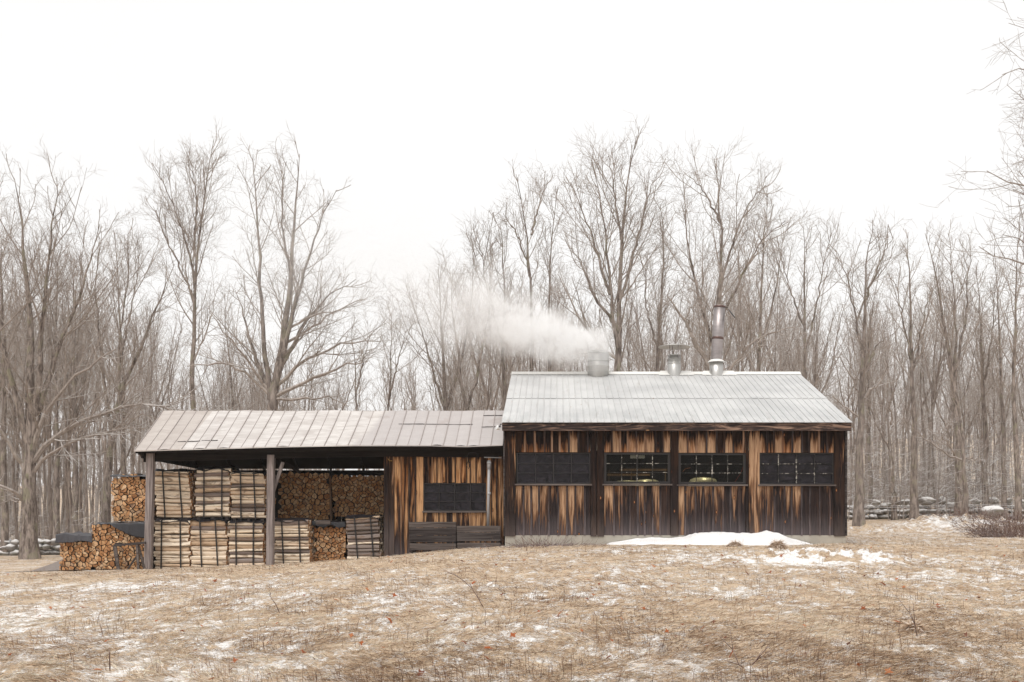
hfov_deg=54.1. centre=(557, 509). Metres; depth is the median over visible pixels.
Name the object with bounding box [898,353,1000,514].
maple tree
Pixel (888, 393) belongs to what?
bare tree
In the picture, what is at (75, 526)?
maple tree
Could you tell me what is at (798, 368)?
bare tree
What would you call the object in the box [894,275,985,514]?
bare tree
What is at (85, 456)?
bare tree
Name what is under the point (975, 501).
boulder
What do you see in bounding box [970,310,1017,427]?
bare tree
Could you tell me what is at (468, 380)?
bare tree
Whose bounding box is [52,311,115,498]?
bare tree
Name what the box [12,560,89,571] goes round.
road
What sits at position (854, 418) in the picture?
bare tree
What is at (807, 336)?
bare tree
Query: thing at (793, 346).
bare tree
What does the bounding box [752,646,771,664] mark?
weed stalk
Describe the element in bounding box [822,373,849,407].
bare tree
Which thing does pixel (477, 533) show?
plank panel
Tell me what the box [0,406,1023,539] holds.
undergrowth
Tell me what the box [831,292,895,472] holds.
bare tree
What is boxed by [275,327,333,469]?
bare tree
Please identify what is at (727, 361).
bare tree
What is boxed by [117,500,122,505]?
firewood log
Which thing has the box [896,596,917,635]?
weed stalk
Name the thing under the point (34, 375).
bare tree
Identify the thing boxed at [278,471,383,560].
stacked firewood
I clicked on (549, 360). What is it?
maple tree
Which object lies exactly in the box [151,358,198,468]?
bare tree
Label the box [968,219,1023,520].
maple tree
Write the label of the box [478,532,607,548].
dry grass
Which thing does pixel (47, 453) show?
bare tree
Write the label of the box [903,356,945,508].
bare tree
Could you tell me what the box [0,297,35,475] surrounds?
bare tree
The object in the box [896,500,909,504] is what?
boulder
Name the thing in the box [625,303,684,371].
bare tree
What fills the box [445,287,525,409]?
bare tree
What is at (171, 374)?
bare tree
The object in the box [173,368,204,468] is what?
bare tree
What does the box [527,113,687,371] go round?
maple tree
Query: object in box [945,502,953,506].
boulder
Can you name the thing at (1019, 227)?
maple tree
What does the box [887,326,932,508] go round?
bare tree
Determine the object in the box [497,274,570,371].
bare tree
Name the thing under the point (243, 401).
bare tree
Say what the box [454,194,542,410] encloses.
maple tree
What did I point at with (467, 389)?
bare tree
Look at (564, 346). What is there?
bare tree
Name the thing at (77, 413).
bare tree
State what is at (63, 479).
bare tree
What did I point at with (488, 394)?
bare tree
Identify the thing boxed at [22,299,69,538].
bare tree
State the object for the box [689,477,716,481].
steel tank
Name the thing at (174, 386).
bare tree
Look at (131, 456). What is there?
bare tree
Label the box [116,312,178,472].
bare tree
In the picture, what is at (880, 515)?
stone wall
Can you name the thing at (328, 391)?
bare tree
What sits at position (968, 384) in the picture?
bare tree
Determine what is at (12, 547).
stone wall
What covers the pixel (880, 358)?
bare tree
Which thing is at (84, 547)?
piled firewood
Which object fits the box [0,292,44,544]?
bare tree
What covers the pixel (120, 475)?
tarp
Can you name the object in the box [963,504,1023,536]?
shrub
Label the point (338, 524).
tarp
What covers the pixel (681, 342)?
bare tree
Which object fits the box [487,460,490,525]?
drain pipe
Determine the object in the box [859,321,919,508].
bare tree
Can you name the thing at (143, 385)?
bare tree
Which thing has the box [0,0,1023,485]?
sky
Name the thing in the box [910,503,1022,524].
shrub
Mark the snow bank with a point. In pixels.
(765, 537)
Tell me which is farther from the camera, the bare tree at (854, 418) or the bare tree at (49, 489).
the bare tree at (854, 418)
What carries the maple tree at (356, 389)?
on the ground at (866, 555)
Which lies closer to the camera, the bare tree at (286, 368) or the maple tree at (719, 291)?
the maple tree at (719, 291)
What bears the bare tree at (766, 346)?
on the ground at (866, 555)
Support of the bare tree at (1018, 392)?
on the ground at (866, 555)
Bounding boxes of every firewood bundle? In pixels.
[153,518,192,568]
[155,468,198,519]
[190,517,230,566]
[194,467,239,519]
[227,519,265,564]
[230,470,275,521]
[275,517,316,563]
[345,514,383,559]
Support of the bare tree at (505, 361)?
on the ground at (866, 555)
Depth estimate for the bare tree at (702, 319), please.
80.18 m
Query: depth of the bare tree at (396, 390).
68.67 m
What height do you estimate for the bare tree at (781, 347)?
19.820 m
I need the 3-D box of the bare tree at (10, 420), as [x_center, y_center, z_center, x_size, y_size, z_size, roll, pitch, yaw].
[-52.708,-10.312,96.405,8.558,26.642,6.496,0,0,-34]
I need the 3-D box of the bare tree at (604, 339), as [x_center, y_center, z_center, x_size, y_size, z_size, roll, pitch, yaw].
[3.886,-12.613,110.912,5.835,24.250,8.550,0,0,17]
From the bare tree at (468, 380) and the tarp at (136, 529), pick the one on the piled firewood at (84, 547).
the tarp at (136, 529)
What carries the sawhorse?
on the ground at (866, 555)
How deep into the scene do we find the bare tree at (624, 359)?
102.64 m
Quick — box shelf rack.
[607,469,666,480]
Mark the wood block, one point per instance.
(322, 521)
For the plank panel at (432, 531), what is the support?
on the ground at (866, 555)
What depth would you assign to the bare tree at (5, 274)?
64.36 m
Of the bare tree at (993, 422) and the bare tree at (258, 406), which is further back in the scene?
the bare tree at (993, 422)
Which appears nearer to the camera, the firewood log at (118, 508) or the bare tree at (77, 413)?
the firewood log at (118, 508)
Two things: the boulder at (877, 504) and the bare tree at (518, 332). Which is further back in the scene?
the bare tree at (518, 332)
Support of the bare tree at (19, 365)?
on the ground at (866, 555)
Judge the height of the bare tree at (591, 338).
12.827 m
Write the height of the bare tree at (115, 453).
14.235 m
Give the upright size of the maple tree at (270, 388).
19.494 m
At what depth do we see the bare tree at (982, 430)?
74.96 m
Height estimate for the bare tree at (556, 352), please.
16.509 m
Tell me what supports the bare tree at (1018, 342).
on the ground at (866, 555)
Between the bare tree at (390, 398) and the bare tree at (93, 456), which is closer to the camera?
the bare tree at (390, 398)
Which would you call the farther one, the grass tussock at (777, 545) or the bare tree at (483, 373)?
the bare tree at (483, 373)
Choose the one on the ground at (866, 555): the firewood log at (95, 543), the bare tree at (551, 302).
the bare tree at (551, 302)
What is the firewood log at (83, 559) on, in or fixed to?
on the firewood log
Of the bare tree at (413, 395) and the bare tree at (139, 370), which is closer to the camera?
the bare tree at (139, 370)
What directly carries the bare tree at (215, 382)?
on the ground at (866, 555)
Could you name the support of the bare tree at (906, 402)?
on the ground at (866, 555)
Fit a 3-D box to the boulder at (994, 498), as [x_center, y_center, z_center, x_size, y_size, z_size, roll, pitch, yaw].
[24.883,-0.514,56.985,0.741,0.444,0.531,0,0,-12]
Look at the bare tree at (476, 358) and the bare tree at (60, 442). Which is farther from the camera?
the bare tree at (60, 442)
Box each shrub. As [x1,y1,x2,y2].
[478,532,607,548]
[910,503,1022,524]
[948,512,1023,538]
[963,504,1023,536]
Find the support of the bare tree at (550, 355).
on the ground at (866, 555)
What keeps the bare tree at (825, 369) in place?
on the ground at (866, 555)
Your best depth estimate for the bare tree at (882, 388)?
97.73 m
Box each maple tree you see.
[0,133,252,558]
[0,169,60,555]
[1,199,102,549]
[43,240,125,532]
[57,217,198,521]
[68,214,181,522]
[130,117,240,469]
[162,123,416,469]
[214,285,267,410]
[343,302,389,469]
[358,297,439,410]
[369,227,507,410]
[422,231,525,410]
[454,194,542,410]
[493,150,571,371]
[519,177,576,371]
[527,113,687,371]
[606,195,713,371]
[634,127,828,370]
[712,180,805,371]
[750,209,872,390]
[792,209,927,525]
[841,264,895,514]
[855,380,921,519]
[863,220,947,520]
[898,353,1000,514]
[913,213,997,515]
[922,0,1023,348]
[956,257,1023,511]
[967,235,1023,518]
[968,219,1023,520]
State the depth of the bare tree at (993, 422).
61.30 m
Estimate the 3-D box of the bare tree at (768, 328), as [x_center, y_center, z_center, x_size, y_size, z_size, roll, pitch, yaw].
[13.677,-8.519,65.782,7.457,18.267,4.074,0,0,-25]
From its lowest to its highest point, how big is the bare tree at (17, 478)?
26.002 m
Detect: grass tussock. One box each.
[724,540,742,546]
[765,539,789,549]
[899,619,934,633]
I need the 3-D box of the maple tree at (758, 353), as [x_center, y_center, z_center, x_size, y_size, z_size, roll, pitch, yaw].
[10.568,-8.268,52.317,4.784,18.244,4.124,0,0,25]
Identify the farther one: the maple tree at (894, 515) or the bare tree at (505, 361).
the bare tree at (505, 361)
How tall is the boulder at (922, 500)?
0.522 m
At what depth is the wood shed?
31.51 m
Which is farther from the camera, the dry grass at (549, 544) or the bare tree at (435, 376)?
the bare tree at (435, 376)
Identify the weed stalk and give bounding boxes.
[443,569,483,607]
[716,632,742,667]
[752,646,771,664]
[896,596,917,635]
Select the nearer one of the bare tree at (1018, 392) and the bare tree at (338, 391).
the bare tree at (338, 391)
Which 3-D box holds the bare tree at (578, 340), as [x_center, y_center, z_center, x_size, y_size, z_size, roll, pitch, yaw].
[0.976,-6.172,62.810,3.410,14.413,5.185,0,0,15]
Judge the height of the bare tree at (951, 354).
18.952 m
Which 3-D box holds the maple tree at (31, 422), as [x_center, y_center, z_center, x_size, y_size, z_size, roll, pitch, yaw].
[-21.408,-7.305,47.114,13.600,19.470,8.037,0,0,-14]
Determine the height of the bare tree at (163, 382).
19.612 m
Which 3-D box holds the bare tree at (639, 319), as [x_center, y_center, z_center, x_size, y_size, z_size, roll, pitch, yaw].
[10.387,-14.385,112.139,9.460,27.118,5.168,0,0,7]
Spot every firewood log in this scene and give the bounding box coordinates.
[80,556,87,561]
[92,541,99,546]
[109,561,115,566]
[116,506,121,511]
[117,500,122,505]
[122,495,128,500]
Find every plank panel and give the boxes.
[409,522,455,552]
[457,526,500,548]
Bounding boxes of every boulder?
[872,500,880,506]
[880,503,890,507]
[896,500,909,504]
[918,497,935,505]
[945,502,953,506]
[971,498,980,503]
[981,505,1004,518]
[989,497,999,504]
[1007,498,1012,504]
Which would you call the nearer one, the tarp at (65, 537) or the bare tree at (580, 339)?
the tarp at (65, 537)
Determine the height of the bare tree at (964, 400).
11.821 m
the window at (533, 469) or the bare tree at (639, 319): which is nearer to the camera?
the window at (533, 469)
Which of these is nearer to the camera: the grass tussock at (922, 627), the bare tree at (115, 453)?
the grass tussock at (922, 627)
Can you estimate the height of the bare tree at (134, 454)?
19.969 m
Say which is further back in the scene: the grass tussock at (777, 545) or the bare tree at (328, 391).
the bare tree at (328, 391)
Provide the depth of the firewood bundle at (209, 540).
31.96 m
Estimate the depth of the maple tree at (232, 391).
61.99 m
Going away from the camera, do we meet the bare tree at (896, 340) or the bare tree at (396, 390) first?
the bare tree at (396, 390)
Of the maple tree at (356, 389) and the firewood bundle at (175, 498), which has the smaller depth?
the firewood bundle at (175, 498)
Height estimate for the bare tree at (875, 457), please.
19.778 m
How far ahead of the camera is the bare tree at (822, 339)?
71.98 m
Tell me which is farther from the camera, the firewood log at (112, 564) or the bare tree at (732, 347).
the bare tree at (732, 347)
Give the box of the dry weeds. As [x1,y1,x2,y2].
[0,536,1023,681]
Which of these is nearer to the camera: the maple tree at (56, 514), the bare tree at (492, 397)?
the maple tree at (56, 514)
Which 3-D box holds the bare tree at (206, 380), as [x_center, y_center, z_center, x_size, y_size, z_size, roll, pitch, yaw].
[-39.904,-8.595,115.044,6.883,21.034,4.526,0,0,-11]
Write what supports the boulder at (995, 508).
on the ground at (866, 555)
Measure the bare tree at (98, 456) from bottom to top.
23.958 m
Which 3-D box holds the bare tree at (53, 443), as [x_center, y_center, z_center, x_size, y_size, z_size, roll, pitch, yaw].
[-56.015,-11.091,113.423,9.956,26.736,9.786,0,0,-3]
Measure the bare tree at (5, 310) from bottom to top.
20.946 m
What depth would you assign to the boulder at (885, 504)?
55.87 m
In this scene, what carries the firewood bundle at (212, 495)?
on the firewood bundle at (209, 540)
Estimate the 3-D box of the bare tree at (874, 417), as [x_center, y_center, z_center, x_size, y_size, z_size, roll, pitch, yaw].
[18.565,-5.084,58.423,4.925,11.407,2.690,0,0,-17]
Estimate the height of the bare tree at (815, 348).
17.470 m
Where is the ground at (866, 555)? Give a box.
[0,433,1023,681]
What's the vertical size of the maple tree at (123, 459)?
20.509 m
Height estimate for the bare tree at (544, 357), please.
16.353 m
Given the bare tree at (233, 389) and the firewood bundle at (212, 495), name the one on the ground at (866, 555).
the bare tree at (233, 389)
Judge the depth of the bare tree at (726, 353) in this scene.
64.11 m
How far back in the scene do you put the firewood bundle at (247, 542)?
31.95 m
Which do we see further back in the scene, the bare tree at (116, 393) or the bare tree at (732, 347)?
the bare tree at (116, 393)
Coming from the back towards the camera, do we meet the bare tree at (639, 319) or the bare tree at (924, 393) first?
the bare tree at (639, 319)
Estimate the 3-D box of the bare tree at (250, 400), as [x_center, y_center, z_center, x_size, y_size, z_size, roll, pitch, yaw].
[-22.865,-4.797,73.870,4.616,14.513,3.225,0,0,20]
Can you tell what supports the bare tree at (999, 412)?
on the ground at (866, 555)
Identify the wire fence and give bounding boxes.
[926,498,1023,509]
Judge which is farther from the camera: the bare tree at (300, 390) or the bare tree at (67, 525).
the bare tree at (300, 390)
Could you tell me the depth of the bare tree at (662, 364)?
56.25 m
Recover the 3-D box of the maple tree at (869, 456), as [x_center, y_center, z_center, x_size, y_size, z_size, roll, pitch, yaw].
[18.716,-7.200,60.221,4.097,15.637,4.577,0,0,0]
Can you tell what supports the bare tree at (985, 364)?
on the ground at (866, 555)
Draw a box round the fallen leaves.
[0,544,1016,681]
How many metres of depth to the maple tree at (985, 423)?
55.90 m
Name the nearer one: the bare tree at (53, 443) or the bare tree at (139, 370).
the bare tree at (139, 370)
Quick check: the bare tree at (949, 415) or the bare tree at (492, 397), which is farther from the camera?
the bare tree at (492, 397)
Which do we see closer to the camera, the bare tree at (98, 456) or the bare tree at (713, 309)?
the bare tree at (713, 309)
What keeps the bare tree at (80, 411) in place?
on the ground at (866, 555)
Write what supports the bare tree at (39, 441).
on the ground at (866, 555)
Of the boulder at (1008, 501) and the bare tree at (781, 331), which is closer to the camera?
the boulder at (1008, 501)
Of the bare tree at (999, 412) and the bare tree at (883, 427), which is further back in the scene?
the bare tree at (999, 412)
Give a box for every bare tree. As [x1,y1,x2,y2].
[0,236,20,361]
[0,243,71,549]
[0,272,48,534]
[0,274,52,422]
[0,275,39,412]
[0,284,26,403]
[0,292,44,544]
[0,293,45,447]
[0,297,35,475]
[0,297,60,534]
[0,302,25,508]
[0,313,69,420]
[0,331,59,528]
[10,293,82,537]
[18,286,64,496]
[22,271,130,531]
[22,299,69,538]
[26,237,103,521]
[36,297,101,505]
[37,291,108,467]
[43,282,120,532]
[43,301,104,532]
[47,311,95,488]
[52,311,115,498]
[52,376,94,525]
[61,303,101,530]
[70,281,125,479]
[77,348,116,533]
[80,330,131,513]
[87,304,126,521]
[94,288,178,521]
[98,320,164,521]
[110,358,160,521]
[111,345,155,521]
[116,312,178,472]
[116,317,166,471]
[124,306,170,428]
[125,299,191,420]
[126,288,216,425]
[129,337,204,469]
[146,339,206,468]
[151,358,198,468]
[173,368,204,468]
[174,323,256,410]
[185,346,230,410]
[189,384,207,410]
[197,349,235,410]
[198,333,244,410]
[208,348,248,409]
[209,360,258,410]
[224,347,269,469]
[226,385,253,469]
[227,313,324,469]
[227,348,272,469]
[238,383,266,469]
[257,326,301,410]
[260,366,301,406]
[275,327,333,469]
[285,367,316,469]
[297,346,352,469]
[319,351,350,409]
[320,389,349,469]
[325,345,383,469]
[373,375,410,410]
[376,347,427,410]
[391,350,429,409]
[406,325,465,410]
[422,339,474,406]
[429,309,522,410]
[431,343,487,410]
[433,320,499,410]
[433,349,481,409]
[438,250,529,410]
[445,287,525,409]
[445,349,480,409]
[457,293,496,409]
[477,260,547,371]
[478,294,542,409]
[485,288,541,398]
[489,322,530,409]
[495,286,540,383]
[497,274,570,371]
[525,327,582,371]
[535,264,584,371]
[537,331,554,368]
[538,289,588,369]
[541,322,581,371]
[543,302,590,371]
[545,328,586,371]
[559,297,588,371]
[565,301,615,371]
[568,308,601,371]
[570,284,613,371]
[572,301,625,371]
[609,279,654,371]
[609,325,640,371]
[610,264,711,371]
[610,329,641,371]
[612,271,686,369]
[623,273,668,371]
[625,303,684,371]
[627,333,653,370]
[640,257,696,371]
[651,316,702,370]
[662,282,740,371]
[670,236,785,371]
[672,332,711,371]
[676,248,756,371]
[677,250,751,370]
[689,293,767,371]
[690,288,747,371]
[690,301,778,371]
[709,263,757,370]
[710,243,801,371]
[710,280,752,370]
[718,239,774,371]
[718,248,801,371]
[730,261,814,372]
[731,278,766,371]
[748,273,821,371]
[751,298,824,382]
[752,297,818,371]
[753,300,819,371]
[765,318,809,371]
[774,295,833,381]
[776,272,864,393]
[776,318,847,394]
[784,310,835,390]
[793,294,842,394]
[796,328,844,399]
[821,305,883,501]
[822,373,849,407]
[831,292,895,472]
[833,316,897,505]
[841,293,886,498]
[841,327,909,514]
[844,295,900,482]
[851,354,884,497]
[854,312,898,514]
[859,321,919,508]
[865,325,903,496]
[876,328,903,488]
[883,288,935,480]
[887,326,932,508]
[888,343,930,507]
[892,274,969,513]
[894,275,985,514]
[900,287,965,509]
[901,276,975,513]
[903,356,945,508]
[903,364,929,444]
[917,282,985,498]
[925,268,995,491]
[934,352,979,501]
[935,333,1005,449]
[946,352,1006,488]
[956,299,1006,469]
[958,318,1022,505]
[962,341,1023,491]
[964,328,1009,407]
[964,349,1010,443]
[969,348,1023,499]
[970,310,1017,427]
[984,324,1015,484]
[997,291,1023,444]
[1002,339,1023,420]
[1005,326,1023,412]
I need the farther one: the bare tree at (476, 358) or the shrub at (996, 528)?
the bare tree at (476, 358)
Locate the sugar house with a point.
(570, 439)
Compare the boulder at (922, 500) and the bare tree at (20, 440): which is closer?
the boulder at (922, 500)
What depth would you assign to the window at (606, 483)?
31.03 m
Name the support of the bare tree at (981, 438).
on the ground at (866, 555)
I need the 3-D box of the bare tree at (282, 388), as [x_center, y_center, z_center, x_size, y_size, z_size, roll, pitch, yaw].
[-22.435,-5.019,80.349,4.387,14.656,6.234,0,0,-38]
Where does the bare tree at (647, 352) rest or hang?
on the ground at (866, 555)
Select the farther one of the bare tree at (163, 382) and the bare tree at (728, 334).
the bare tree at (728, 334)
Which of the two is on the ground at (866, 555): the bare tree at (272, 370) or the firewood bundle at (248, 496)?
the bare tree at (272, 370)
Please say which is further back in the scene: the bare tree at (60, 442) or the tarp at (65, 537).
the bare tree at (60, 442)
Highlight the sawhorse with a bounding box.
[113,542,145,569]
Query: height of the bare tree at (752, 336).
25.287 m
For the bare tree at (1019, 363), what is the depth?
99.96 m
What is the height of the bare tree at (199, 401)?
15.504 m
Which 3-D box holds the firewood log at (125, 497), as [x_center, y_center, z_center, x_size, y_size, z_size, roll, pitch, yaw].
[-14.000,-0.380,32.522,0.184,0.189,0.532,0,0,-3]
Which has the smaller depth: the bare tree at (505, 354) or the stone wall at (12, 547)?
the stone wall at (12, 547)
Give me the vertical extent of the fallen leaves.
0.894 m
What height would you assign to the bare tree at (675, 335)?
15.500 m
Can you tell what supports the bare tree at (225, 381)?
on the ground at (866, 555)
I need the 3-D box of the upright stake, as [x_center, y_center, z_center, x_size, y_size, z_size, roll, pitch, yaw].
[-7.718,-0.391,34.000,0.094,1.531,0.050,0,0,0]
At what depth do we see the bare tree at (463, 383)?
105.82 m
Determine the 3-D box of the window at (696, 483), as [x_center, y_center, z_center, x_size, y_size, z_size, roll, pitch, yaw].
[4.797,-1.242,31.008,2.193,1.014,0.165,0,0,0]
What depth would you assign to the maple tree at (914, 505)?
51.88 m
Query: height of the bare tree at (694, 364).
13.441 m
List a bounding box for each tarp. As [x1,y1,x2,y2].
[55,531,91,542]
[97,521,144,537]
[110,474,145,476]
[311,520,345,527]
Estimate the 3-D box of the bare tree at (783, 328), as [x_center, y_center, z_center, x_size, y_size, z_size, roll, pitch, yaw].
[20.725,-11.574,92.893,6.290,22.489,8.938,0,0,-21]
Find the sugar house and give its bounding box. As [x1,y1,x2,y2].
[502,305,851,545]
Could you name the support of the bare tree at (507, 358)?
on the ground at (866, 555)
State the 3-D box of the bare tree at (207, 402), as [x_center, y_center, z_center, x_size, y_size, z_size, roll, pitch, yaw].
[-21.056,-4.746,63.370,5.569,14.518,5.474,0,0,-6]
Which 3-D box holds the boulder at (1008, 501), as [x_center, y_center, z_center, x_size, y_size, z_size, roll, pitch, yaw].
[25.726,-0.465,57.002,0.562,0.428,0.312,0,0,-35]
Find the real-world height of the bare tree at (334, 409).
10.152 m
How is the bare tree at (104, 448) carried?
on the ground at (866, 555)
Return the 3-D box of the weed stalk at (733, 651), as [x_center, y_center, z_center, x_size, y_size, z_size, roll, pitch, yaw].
[1.683,1.371,9.803,0.309,0.390,0.079,0,0,-11]
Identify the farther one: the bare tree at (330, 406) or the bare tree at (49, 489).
the bare tree at (330, 406)
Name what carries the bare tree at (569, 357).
on the ground at (866, 555)
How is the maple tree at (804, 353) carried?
on the ground at (866, 555)
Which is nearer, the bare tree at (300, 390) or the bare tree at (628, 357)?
the bare tree at (628, 357)
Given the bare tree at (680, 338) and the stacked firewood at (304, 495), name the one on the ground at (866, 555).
the bare tree at (680, 338)
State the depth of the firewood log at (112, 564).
31.58 m
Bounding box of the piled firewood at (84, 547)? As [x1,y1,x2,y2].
[60,473,158,567]
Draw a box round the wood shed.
[134,409,504,568]
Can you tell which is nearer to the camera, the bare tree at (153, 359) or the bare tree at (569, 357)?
the bare tree at (569, 357)
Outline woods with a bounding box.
[0,338,1023,538]
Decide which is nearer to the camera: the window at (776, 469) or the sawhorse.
the window at (776, 469)
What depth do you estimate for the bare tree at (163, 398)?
63.05 m
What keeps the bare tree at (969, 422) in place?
on the ground at (866, 555)
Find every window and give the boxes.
[422,483,486,512]
[515,453,591,485]
[602,453,671,485]
[677,453,747,485]
[758,453,835,485]
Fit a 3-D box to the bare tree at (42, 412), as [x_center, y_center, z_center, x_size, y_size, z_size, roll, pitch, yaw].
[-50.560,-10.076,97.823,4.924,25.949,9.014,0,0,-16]
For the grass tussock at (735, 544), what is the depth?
28.68 m
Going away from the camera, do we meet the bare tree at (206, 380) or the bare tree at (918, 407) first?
the bare tree at (918, 407)
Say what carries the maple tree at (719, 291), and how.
on the ground at (866, 555)
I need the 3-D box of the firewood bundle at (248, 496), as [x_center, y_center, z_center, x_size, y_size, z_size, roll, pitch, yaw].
[-9.893,-0.444,32.498,1.212,1.652,1.158,0,0,0]
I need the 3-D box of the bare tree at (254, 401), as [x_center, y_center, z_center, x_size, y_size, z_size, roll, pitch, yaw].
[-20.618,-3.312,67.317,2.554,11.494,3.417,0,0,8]
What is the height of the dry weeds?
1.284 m
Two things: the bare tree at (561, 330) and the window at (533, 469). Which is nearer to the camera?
the window at (533, 469)
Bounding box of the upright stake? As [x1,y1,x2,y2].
[329,476,331,520]
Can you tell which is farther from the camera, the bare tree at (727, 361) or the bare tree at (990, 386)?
the bare tree at (990, 386)
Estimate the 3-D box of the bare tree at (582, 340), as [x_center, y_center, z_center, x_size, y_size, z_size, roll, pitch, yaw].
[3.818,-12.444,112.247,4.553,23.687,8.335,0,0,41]
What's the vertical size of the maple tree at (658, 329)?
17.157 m
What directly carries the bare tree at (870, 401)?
on the ground at (866, 555)
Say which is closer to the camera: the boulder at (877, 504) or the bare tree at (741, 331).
the boulder at (877, 504)
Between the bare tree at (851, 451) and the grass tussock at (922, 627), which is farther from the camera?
the bare tree at (851, 451)
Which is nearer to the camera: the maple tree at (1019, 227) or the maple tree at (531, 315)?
the maple tree at (1019, 227)
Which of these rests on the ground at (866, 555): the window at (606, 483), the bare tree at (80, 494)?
the bare tree at (80, 494)
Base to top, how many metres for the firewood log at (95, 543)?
0.200 m
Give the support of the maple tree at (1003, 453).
on the ground at (866, 555)
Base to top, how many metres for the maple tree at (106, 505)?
18.350 m
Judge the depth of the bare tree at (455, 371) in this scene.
66.86 m
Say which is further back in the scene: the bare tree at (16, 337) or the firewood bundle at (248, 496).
the bare tree at (16, 337)
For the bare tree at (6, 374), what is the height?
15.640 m
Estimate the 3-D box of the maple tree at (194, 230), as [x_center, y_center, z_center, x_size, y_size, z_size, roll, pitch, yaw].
[-18.390,-8.720,49.945,6.245,22.156,5.165,0,0,0]
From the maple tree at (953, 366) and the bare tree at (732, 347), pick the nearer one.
the maple tree at (953, 366)
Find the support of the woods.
on the ground at (866, 555)
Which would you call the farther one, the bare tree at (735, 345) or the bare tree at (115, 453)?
the bare tree at (735, 345)
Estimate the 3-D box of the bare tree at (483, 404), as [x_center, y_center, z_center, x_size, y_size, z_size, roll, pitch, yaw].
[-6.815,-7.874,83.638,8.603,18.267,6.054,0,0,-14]
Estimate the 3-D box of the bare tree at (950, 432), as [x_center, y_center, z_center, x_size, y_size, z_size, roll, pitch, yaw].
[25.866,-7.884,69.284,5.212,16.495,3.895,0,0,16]
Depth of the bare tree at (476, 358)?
88.63 m
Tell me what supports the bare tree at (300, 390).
on the ground at (866, 555)
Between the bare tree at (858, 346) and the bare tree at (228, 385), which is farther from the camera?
the bare tree at (858, 346)
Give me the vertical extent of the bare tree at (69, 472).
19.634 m
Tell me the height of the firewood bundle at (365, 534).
1.560 m
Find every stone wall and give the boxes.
[0,539,18,555]
[38,538,59,554]
[847,504,1023,519]
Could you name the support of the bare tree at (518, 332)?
on the ground at (866, 555)
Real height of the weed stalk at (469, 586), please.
0.610 m
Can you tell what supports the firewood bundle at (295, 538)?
on the ground at (866, 555)
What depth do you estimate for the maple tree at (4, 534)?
49.92 m
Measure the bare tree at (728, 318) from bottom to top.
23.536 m
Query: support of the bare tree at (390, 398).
on the ground at (866, 555)
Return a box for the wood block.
[315,520,330,523]
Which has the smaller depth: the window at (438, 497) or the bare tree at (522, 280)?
the window at (438, 497)
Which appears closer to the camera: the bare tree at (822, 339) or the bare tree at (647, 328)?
the bare tree at (822, 339)
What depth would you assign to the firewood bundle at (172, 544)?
31.91 m
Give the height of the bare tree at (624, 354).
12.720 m
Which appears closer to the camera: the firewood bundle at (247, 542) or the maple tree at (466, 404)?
the firewood bundle at (247, 542)
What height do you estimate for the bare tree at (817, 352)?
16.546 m
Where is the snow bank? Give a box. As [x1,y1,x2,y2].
[608,530,812,545]
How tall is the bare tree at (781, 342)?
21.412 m
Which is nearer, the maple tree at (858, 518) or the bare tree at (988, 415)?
the maple tree at (858, 518)
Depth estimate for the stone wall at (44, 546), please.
50.66 m
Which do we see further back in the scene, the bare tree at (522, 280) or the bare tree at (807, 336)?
the bare tree at (807, 336)
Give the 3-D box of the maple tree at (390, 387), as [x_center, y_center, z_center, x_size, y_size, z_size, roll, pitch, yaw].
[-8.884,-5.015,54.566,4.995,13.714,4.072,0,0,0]
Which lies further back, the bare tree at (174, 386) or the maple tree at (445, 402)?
the bare tree at (174, 386)
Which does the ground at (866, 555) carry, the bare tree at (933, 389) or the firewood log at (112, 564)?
the bare tree at (933, 389)
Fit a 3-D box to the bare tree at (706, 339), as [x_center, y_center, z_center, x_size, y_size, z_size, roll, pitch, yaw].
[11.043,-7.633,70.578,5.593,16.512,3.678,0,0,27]

